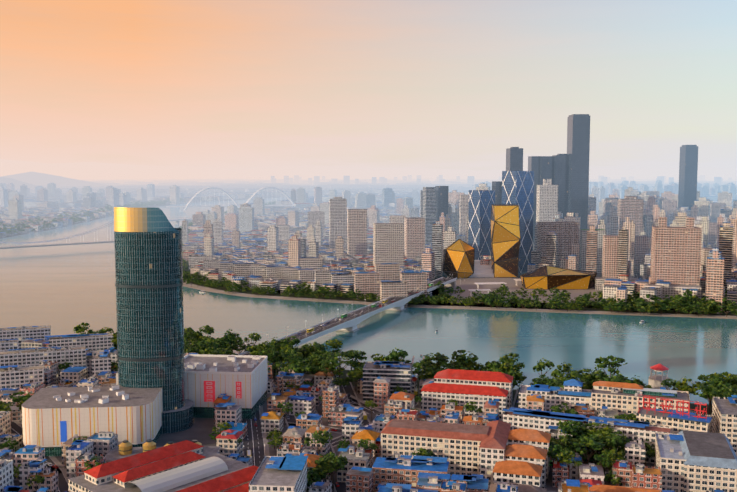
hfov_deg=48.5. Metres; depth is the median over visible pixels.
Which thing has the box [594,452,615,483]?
tree
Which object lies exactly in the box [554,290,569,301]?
tree
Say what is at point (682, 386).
tree
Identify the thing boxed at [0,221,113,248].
suspension bridge
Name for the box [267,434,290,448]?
tree
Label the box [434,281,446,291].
tree
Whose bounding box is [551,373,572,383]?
tree
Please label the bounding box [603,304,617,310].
tree
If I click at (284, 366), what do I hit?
tree
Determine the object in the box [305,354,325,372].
tree
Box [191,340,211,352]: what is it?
tree
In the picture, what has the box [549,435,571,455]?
tree
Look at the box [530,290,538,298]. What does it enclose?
tree
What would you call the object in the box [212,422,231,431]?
tree
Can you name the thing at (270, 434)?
tree
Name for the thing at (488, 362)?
tree
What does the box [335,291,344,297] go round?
tree
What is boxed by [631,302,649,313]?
tree
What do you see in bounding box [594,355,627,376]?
tree
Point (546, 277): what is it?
gold hall
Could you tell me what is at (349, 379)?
tree
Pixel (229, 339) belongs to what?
tree
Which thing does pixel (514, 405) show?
street
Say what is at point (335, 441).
street
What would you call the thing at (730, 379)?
tree
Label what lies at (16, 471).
tree
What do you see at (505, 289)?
tree
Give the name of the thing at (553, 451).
tree
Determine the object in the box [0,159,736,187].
hills
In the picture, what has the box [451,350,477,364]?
tree
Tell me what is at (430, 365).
tree
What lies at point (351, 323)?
bridge
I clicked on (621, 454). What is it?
tree
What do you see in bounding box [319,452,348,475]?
tree
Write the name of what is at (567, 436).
tree
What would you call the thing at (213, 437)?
tree
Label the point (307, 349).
tree
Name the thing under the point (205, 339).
tree
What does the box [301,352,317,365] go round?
tree
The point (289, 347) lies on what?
tree
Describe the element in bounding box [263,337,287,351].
tree
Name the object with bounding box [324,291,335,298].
tree
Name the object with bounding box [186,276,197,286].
tree
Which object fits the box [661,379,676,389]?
tree
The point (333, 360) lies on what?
tree
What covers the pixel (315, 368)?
tree
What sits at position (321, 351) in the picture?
tree
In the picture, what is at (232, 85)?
sky
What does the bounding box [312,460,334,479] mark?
tree
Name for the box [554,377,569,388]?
tree
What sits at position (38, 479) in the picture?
tree
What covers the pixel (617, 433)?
tree
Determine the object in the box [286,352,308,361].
tree
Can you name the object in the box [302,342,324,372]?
tree
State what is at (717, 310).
tree
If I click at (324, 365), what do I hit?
tree
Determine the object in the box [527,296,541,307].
tree
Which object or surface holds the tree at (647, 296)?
on the banks
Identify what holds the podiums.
on the ground
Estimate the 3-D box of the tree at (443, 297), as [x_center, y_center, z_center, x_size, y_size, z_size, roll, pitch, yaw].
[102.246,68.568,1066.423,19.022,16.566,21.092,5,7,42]
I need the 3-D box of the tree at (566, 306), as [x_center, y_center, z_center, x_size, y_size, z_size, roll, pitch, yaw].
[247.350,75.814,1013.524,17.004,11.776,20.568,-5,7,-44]
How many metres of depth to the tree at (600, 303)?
1022.21 m
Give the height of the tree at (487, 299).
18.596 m
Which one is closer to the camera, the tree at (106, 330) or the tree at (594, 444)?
the tree at (594, 444)
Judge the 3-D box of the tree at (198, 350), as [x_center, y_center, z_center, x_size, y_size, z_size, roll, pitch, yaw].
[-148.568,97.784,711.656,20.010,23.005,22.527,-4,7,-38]
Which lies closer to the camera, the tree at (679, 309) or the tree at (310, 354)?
the tree at (310, 354)
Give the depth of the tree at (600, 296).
1085.47 m
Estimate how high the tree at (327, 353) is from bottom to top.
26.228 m
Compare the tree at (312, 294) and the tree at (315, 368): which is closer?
the tree at (315, 368)
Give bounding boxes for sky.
[0,0,736,170]
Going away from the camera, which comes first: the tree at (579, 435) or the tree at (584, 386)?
the tree at (579, 435)
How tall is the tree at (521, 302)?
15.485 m
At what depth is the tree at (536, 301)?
1017.41 m
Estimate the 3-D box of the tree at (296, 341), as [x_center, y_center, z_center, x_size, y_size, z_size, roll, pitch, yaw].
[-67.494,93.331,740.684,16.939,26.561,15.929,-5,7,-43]
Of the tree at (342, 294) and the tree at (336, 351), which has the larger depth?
the tree at (342, 294)
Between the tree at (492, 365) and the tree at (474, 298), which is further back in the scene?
the tree at (474, 298)
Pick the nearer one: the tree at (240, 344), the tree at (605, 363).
the tree at (605, 363)
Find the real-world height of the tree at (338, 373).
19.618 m
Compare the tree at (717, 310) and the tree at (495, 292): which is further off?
the tree at (495, 292)
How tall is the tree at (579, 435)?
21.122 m
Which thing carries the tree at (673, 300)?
on the banks
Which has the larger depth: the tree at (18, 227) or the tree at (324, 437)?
the tree at (18, 227)
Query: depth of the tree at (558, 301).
1024.66 m
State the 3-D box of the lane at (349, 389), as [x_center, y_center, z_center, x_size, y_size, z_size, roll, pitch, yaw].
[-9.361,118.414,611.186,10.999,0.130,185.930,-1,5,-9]
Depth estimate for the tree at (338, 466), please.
447.24 m
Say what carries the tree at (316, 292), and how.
on the banks
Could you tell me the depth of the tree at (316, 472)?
435.05 m
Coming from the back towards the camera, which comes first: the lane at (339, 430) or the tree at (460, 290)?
the tree at (460, 290)
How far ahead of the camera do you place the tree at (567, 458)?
451.67 m
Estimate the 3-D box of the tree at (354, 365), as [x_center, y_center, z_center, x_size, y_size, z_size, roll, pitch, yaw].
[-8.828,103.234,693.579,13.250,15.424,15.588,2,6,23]
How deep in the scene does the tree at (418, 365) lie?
663.97 m
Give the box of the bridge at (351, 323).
[238,277,456,354]
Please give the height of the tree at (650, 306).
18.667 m
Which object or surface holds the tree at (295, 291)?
on the banks
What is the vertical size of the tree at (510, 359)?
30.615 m
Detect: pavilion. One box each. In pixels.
[443,239,474,277]
[648,364,669,389]
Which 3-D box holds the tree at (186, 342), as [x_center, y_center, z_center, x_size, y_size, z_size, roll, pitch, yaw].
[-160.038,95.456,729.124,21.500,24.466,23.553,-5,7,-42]
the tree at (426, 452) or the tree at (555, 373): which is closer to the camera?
the tree at (426, 452)
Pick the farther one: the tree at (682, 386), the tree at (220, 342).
the tree at (220, 342)
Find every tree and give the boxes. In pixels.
[0,406,11,410]
[0,438,18,449]
[9,391,34,401]
[14,464,20,477]
[16,401,23,410]
[17,222,28,231]
[26,475,44,490]
[58,362,72,369]
[73,322,92,333]
[73,436,87,441]
[84,456,104,469]
[98,327,112,332]
[109,334,116,344]
[111,360,117,370]
[183,271,191,279]
[184,340,198,352]
[184,343,193,352]
[185,331,202,340]
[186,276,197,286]
[186,333,196,346]
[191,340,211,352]
[191,343,210,351]
[191,346,203,353]
[193,279,203,285]
[195,338,216,343]
[196,325,214,336]
[202,347,216,354]
[209,432,220,439]
[212,339,226,346]
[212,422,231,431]
[213,347,230,354]
[216,332,238,345]
[221,336,232,341]
[221,340,237,349]
[224,329,241,341]
[228,282,239,291]
[232,339,247,353]
[239,279,248,287]
[242,286,251,292]
[243,333,261,345]
[247,344,271,354]
[252,288,266,295]
[259,347,278,360]
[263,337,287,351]
[263,341,279,351]
[265,428,281,448]
[267,360,276,369]
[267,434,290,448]
[274,349,286,362]
[275,357,297,372]
[277,340,292,349]
[277,402,292,426]
[280,342,302,360]
[280,349,299,371]
[284,336,300,346]
[285,382,299,388]
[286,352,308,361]
[288,357,312,373]
[290,284,304,292]
[296,281,311,290]
[301,344,312,354]
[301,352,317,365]
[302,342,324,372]
[304,430,332,454]
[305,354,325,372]
[307,292,318,299]
[307,461,327,483]
[307,468,321,491]
[310,285,325,297]
[310,361,330,372]
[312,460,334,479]
[314,350,323,356]
[315,452,344,480]
[318,285,331,295]
[319,361,335,378]
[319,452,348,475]
[320,351,335,361]
[322,454,347,488]
[323,339,342,350]
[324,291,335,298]
[325,353,354,385]
[329,366,344,385]
[331,349,344,366]
[332,377,345,386]
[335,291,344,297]
[337,379,349,391]
[337,438,349,448]
[342,350,361,369]
[346,371,361,390]
[347,368,362,393]
[348,292,357,302]
[348,350,366,360]
[348,365,362,377]
[350,359,363,367]
[353,295,364,300]
[355,439,378,452]
[365,400,377,420]
[371,354,384,360]
[383,351,403,361]
[385,348,407,360]
[392,384,406,392]
[412,448,433,455]
[413,358,441,369]
[413,363,434,378]
[414,395,420,406]
[419,371,435,381]
[420,361,437,368]
[421,352,449,364]
[422,295,433,303]
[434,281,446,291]
[434,361,457,373]
[440,293,451,302]
[444,362,462,368]
[445,399,458,405]
[447,297,458,304]
[449,360,470,369]
[451,286,464,294]
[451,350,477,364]
[459,299,473,306]
[463,401,481,415]
[465,358,483,370]
[472,295,484,306]
[478,293,491,304]
[484,361,500,369]
[487,359,518,372]
[490,296,504,307]
[493,290,506,296]
[496,360,522,380]
[499,353,524,368]
[500,286,513,297]
[505,371,526,389]
[513,292,529,306]
[514,288,529,294]
[517,298,530,307]
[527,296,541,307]
[528,299,541,308]
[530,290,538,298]
[530,378,547,384]
[533,358,554,376]
[533,376,554,386]
[543,303,555,309]
[544,378,562,387]
[547,444,570,461]
[548,289,566,297]
[549,297,564,306]
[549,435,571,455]
[550,362,579,378]
[550,403,578,414]
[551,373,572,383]
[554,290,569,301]
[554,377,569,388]
[555,451,581,470]
[556,420,583,437]
[557,434,580,450]
[560,303,574,311]
[564,421,587,437]
[572,426,593,449]
[572,436,604,463]
[573,304,583,309]
[574,369,602,384]
[575,379,590,389]
[575,449,598,463]
[576,296,596,310]
[579,433,605,462]
[581,422,613,436]
[583,367,606,386]
[588,291,602,298]
[590,298,605,309]
[592,432,623,470]
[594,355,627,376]
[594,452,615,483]
[596,298,608,307]
[596,450,622,481]
[599,436,619,467]
[601,444,624,456]
[603,302,617,310]
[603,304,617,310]
[603,374,631,382]
[604,470,621,485]
[606,448,626,462]
[610,431,631,447]
[611,298,630,310]
[617,436,629,447]
[621,303,633,311]
[621,413,635,419]
[629,299,640,307]
[631,291,639,301]
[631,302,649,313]
[631,375,651,388]
[634,294,658,305]
[634,301,652,314]
[642,440,654,465]
[645,304,657,312]
[648,295,664,304]
[654,302,669,314]
[655,300,673,310]
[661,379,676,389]
[663,295,674,306]
[667,304,686,312]
[669,294,689,313]
[673,376,700,395]
[675,291,700,303]
[675,293,696,313]
[681,306,693,313]
[684,289,700,300]
[687,300,709,316]
[696,306,707,314]
[697,296,712,306]
[697,374,723,384]
[697,381,724,414]
[699,372,736,396]
[699,392,722,414]
[709,297,736,316]
[709,299,720,309]
[709,371,736,387]
[710,306,722,312]
[711,387,736,396]
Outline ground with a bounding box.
[0,180,736,491]
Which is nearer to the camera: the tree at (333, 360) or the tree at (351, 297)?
the tree at (333, 360)
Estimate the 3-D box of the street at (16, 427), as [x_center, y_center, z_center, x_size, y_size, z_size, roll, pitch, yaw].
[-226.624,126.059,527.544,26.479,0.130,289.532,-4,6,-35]
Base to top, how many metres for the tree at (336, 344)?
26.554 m
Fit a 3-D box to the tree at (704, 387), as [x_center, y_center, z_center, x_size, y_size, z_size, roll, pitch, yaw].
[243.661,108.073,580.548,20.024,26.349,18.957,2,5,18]
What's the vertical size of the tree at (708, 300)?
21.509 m
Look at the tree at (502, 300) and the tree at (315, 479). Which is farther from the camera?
the tree at (502, 300)
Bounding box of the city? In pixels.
[0,173,736,491]
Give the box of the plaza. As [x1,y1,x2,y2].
[468,260,521,296]
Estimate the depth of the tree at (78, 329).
773.82 m
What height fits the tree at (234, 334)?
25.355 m
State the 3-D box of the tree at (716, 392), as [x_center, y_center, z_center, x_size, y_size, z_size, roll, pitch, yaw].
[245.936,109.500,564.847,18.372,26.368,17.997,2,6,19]
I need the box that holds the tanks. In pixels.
[118,439,201,454]
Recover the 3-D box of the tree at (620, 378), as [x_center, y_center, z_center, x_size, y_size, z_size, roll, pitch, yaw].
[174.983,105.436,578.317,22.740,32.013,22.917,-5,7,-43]
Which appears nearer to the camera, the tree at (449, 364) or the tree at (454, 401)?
the tree at (454, 401)
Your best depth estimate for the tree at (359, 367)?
656.26 m
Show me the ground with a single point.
(200, 430)
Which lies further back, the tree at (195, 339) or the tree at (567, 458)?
the tree at (195, 339)
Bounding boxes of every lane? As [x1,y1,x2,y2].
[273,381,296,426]
[283,422,341,433]
[315,410,345,491]
[342,374,379,437]
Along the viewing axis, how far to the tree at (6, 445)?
483.16 m
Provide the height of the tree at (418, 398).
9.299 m
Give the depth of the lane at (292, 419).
577.19 m
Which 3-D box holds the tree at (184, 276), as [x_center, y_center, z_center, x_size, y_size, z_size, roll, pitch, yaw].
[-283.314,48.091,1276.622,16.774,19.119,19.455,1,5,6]
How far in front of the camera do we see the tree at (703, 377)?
609.85 m
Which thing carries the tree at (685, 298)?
on the ground
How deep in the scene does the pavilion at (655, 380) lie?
650.21 m
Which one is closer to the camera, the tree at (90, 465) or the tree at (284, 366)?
the tree at (90, 465)
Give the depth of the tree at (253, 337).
755.42 m
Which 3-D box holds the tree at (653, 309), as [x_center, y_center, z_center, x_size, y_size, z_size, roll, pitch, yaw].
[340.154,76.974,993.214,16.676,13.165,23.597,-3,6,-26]
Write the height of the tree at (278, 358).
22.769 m
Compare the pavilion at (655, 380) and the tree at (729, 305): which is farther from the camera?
the tree at (729, 305)
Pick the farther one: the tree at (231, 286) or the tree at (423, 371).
the tree at (231, 286)
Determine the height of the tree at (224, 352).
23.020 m
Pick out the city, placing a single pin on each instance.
(246, 233)
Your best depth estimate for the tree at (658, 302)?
1009.25 m
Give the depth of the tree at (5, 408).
545.96 m
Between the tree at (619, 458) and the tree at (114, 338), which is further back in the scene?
the tree at (114, 338)
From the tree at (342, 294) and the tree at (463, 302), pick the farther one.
the tree at (342, 294)
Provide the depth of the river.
943.25 m
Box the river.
[0,196,736,403]
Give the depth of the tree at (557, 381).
593.64 m
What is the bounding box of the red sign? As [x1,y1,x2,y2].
[638,394,706,421]
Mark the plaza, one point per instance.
(483, 271)
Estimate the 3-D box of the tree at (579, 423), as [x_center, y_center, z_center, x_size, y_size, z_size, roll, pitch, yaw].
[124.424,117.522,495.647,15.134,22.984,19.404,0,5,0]
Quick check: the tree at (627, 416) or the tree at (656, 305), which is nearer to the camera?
the tree at (627, 416)
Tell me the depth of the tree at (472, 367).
651.10 m
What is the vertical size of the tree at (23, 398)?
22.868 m
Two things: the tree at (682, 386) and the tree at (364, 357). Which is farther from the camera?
the tree at (364, 357)
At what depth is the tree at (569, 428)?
490.13 m
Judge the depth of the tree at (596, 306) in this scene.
1027.81 m
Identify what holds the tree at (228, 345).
on the banks
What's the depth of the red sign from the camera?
507.02 m
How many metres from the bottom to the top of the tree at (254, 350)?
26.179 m
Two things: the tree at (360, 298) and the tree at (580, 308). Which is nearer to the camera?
the tree at (580, 308)
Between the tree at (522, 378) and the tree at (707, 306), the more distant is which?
the tree at (707, 306)
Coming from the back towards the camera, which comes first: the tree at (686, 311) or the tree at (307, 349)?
the tree at (686, 311)
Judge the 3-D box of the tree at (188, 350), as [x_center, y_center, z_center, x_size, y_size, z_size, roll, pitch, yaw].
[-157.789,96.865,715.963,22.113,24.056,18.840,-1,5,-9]
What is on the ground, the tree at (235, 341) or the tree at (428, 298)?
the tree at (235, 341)
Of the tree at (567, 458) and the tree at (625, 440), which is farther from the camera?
the tree at (625, 440)
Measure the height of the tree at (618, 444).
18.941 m
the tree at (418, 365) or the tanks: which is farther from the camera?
the tree at (418, 365)
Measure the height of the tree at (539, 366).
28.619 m
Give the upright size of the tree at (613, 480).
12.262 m
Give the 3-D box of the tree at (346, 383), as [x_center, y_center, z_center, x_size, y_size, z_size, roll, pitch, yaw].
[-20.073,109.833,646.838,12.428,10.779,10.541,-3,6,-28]
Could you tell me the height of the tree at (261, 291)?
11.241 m
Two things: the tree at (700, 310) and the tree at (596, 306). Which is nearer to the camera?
the tree at (700, 310)
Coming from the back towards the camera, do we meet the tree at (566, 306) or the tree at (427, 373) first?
the tree at (566, 306)
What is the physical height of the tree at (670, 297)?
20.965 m
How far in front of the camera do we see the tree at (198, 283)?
1230.28 m
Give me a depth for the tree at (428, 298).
1060.22 m
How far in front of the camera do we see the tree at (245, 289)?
1158.31 m
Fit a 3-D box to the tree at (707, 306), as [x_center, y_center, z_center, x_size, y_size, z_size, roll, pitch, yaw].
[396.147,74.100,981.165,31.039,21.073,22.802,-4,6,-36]
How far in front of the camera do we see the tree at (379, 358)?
684.19 m
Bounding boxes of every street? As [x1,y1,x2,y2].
[11,421,69,491]
[330,356,424,447]
[512,389,518,407]
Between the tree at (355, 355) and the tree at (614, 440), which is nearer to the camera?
the tree at (614, 440)
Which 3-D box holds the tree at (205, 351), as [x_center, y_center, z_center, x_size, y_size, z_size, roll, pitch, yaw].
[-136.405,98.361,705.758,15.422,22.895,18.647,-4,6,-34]
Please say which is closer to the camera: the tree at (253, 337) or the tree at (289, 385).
the tree at (289, 385)
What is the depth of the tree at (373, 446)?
475.15 m
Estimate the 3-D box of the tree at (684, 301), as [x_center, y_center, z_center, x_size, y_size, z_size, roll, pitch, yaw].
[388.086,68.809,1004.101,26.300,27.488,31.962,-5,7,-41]
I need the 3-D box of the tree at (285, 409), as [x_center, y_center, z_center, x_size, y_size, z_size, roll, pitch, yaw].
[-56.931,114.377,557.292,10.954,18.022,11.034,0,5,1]
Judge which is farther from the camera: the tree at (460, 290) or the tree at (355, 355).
the tree at (460, 290)
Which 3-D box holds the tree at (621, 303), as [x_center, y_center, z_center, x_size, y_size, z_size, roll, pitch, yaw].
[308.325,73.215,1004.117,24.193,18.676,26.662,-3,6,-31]
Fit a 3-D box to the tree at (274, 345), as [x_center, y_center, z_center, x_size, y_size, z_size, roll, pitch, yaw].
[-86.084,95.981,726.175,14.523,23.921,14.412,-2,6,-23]
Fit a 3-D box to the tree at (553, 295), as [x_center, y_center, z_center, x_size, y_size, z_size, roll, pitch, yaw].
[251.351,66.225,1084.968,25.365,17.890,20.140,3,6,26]
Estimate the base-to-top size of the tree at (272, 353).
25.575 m
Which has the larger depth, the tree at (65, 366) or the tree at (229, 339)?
the tree at (229, 339)
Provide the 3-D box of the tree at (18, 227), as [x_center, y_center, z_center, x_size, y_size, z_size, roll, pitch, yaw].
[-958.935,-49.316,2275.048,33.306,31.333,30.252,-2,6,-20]
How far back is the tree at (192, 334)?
774.03 m
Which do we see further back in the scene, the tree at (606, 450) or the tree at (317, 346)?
the tree at (317, 346)
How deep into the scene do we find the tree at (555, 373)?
633.58 m
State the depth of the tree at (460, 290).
1126.53 m
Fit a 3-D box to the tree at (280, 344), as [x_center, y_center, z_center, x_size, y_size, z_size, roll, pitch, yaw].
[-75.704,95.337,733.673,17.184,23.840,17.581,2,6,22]
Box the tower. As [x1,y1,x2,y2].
[114,207,193,433]
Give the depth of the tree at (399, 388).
608.65 m
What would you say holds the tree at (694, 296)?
on the ground
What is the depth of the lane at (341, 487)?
457.08 m
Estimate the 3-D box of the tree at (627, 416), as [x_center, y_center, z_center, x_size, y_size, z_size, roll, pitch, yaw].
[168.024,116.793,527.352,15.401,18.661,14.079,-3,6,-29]
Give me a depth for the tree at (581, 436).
482.26 m
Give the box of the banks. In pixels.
[183,204,736,414]
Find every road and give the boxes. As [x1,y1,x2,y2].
[241,406,269,466]
[274,382,381,413]
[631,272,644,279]
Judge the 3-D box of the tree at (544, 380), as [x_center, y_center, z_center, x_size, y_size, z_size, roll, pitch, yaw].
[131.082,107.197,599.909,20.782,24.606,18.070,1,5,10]
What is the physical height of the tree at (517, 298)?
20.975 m
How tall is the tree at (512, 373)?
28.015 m
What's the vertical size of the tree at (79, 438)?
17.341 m
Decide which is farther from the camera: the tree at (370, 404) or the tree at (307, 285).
the tree at (307, 285)
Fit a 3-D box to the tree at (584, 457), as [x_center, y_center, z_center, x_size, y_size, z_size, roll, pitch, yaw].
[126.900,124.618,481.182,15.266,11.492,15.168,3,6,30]
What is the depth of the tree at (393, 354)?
672.75 m
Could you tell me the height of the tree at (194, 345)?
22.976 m
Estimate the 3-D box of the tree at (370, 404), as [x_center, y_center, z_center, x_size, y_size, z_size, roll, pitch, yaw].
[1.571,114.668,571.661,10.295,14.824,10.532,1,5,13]
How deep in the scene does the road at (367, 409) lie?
606.61 m
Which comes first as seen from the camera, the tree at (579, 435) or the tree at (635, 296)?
the tree at (579, 435)
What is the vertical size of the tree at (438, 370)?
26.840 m
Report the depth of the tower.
541.85 m
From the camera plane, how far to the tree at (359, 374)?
637.36 m
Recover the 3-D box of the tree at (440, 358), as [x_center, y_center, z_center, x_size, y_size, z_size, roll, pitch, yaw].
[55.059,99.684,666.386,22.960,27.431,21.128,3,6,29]
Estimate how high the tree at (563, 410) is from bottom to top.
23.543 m
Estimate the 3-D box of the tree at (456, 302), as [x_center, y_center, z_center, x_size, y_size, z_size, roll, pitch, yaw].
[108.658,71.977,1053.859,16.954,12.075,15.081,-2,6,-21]
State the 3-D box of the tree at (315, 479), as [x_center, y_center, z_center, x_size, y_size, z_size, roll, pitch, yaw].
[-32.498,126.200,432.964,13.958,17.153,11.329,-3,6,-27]
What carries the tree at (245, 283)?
on the banks
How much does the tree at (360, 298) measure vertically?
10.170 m
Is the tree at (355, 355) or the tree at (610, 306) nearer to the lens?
the tree at (355, 355)
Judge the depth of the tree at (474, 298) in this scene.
1052.94 m
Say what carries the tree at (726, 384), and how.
on the ground
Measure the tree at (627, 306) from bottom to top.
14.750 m
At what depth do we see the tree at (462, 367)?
641.83 m
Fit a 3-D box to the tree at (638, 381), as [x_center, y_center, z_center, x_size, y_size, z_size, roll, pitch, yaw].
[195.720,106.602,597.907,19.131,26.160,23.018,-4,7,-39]
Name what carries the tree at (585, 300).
on the banks
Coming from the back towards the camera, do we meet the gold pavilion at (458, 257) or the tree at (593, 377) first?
the gold pavilion at (458, 257)
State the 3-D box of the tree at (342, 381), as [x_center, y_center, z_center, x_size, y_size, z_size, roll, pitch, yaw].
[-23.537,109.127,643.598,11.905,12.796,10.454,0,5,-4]
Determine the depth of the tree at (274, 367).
680.08 m
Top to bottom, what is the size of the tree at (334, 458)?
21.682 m
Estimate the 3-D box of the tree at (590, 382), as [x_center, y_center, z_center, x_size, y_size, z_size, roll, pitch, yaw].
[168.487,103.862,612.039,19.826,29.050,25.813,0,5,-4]
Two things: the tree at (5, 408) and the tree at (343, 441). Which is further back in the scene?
the tree at (5, 408)
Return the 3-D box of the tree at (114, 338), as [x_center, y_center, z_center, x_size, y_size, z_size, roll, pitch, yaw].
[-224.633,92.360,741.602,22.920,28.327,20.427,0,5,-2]
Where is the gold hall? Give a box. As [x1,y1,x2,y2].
[520,265,596,289]
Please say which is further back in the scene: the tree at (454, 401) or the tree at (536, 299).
the tree at (536, 299)
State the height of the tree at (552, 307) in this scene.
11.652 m
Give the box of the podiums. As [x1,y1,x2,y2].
[22,354,267,455]
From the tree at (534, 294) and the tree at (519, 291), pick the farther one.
the tree at (519, 291)
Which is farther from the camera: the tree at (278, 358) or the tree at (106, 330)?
the tree at (106, 330)
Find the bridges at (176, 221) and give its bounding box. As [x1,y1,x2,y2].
[166,186,293,223]
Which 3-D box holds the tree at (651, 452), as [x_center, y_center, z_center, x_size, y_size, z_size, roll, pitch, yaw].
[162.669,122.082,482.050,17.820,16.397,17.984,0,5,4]
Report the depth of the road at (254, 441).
528.09 m
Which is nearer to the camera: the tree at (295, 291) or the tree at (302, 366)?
the tree at (302, 366)
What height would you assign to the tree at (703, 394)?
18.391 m
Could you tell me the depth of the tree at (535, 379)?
610.28 m
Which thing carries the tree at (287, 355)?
on the ground
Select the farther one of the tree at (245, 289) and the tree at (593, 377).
the tree at (245, 289)
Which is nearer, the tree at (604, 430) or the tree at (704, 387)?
the tree at (604, 430)
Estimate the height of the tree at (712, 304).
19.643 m
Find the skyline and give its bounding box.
[276,114,725,300]
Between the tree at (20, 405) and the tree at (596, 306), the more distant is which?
the tree at (596, 306)
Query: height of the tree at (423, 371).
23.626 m
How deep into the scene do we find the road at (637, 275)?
1355.18 m
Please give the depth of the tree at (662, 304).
990.27 m
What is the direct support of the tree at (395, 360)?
on the banks
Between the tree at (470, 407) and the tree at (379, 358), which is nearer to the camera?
the tree at (470, 407)
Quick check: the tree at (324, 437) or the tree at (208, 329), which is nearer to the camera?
the tree at (324, 437)
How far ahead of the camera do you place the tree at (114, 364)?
694.48 m

